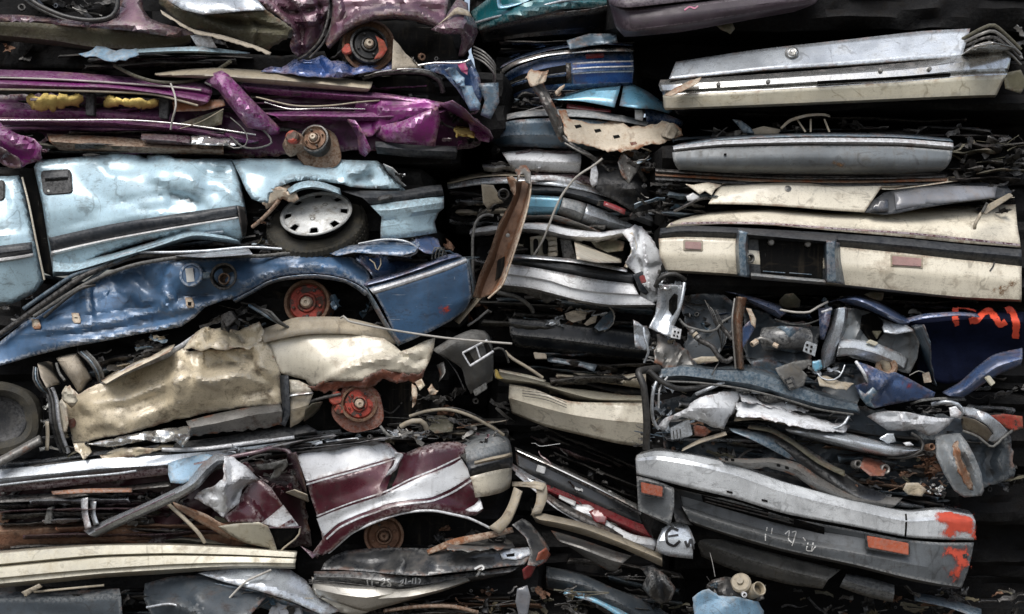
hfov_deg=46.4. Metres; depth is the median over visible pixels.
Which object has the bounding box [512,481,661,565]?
bumper strip
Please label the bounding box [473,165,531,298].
steel channel
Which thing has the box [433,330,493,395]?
bumper corner
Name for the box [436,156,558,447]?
crushed car
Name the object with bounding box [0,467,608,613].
crushed car
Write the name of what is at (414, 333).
bent rod
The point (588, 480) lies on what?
crushed car
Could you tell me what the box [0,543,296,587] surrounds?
ribbed bumper beam
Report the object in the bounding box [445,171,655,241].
crushed car
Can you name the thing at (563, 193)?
cable
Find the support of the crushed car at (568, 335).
on the crushed car at (605, 405)
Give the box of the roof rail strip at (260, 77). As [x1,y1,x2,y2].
[155,68,372,91]
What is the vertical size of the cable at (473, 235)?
0.456 m
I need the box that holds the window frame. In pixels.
[362,68,444,93]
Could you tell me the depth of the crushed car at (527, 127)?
7.39 m
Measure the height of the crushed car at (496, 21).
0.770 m
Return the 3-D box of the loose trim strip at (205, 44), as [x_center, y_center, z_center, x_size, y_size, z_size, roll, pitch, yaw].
[-2.049,-1.505,7.002,0.998,0.177,0.177,0,0,-1]
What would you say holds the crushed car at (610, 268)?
on the crushed car at (568, 335)
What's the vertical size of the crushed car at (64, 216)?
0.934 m
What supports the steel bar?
attached to the crushed car at (303, 376)
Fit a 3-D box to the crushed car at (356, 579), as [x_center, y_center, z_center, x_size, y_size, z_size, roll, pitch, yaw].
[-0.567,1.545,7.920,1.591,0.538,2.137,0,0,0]
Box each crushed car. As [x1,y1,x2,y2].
[0,0,477,81]
[0,60,492,179]
[0,153,454,305]
[0,230,478,365]
[0,316,478,459]
[0,407,522,559]
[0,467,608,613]
[295,518,550,613]
[418,46,512,156]
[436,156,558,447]
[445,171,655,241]
[467,223,661,307]
[469,0,606,72]
[470,286,653,374]
[480,147,655,220]
[484,84,682,161]
[488,350,648,446]
[489,34,641,118]
[509,427,695,613]
[511,526,683,613]
[604,0,1023,113]
[629,113,1023,219]
[633,270,1023,414]
[633,365,1023,508]
[634,442,1023,613]
[645,24,1023,130]
[650,176,1023,311]
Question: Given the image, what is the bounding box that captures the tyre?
[0,381,42,455]
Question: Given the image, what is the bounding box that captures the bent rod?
[340,315,511,344]
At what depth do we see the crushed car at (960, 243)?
6.97 m
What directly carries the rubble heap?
on the ground
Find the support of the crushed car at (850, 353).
on the crushed car at (891, 456)
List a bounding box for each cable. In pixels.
[471,213,493,289]
[493,347,509,362]
[533,158,602,254]
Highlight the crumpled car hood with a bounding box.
[261,55,391,77]
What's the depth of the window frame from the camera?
7.12 m
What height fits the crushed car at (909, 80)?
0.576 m
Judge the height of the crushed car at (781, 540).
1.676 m
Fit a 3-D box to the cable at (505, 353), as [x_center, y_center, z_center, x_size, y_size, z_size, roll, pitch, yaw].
[-0.060,0.288,7.147,0.027,0.101,0.144,0,0,42]
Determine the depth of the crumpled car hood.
6.99 m
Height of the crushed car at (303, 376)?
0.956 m
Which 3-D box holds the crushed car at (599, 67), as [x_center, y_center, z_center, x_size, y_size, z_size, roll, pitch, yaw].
[0.350,-1.511,8.508,1.035,0.645,2.334,0,0,0]
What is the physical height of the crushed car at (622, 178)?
0.492 m
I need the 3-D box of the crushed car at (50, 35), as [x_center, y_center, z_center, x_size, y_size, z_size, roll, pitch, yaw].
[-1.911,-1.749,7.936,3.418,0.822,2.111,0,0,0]
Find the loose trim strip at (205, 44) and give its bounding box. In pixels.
[79,35,249,61]
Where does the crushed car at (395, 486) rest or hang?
on the crushed car at (356, 579)
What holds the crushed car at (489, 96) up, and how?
on the crushed car at (221, 114)
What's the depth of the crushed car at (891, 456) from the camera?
7.00 m
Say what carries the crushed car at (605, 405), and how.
on the crushed car at (588, 480)
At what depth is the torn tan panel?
7.26 m
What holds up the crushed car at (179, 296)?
on the crushed car at (303, 376)
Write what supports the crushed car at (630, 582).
on the ground
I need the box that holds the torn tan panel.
[558,110,682,152]
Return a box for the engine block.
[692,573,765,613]
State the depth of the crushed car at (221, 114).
7.03 m
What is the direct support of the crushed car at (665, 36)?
on the crushed car at (909, 80)
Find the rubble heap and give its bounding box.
[551,585,1023,613]
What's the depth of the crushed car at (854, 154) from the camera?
7.06 m
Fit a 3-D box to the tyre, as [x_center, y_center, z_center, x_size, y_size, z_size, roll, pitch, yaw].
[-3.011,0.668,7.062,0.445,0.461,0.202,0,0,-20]
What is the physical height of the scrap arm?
0.577 m
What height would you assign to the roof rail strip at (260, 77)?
0.152 m
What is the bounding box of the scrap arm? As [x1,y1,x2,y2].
[525,69,601,165]
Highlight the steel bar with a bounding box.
[0,435,42,466]

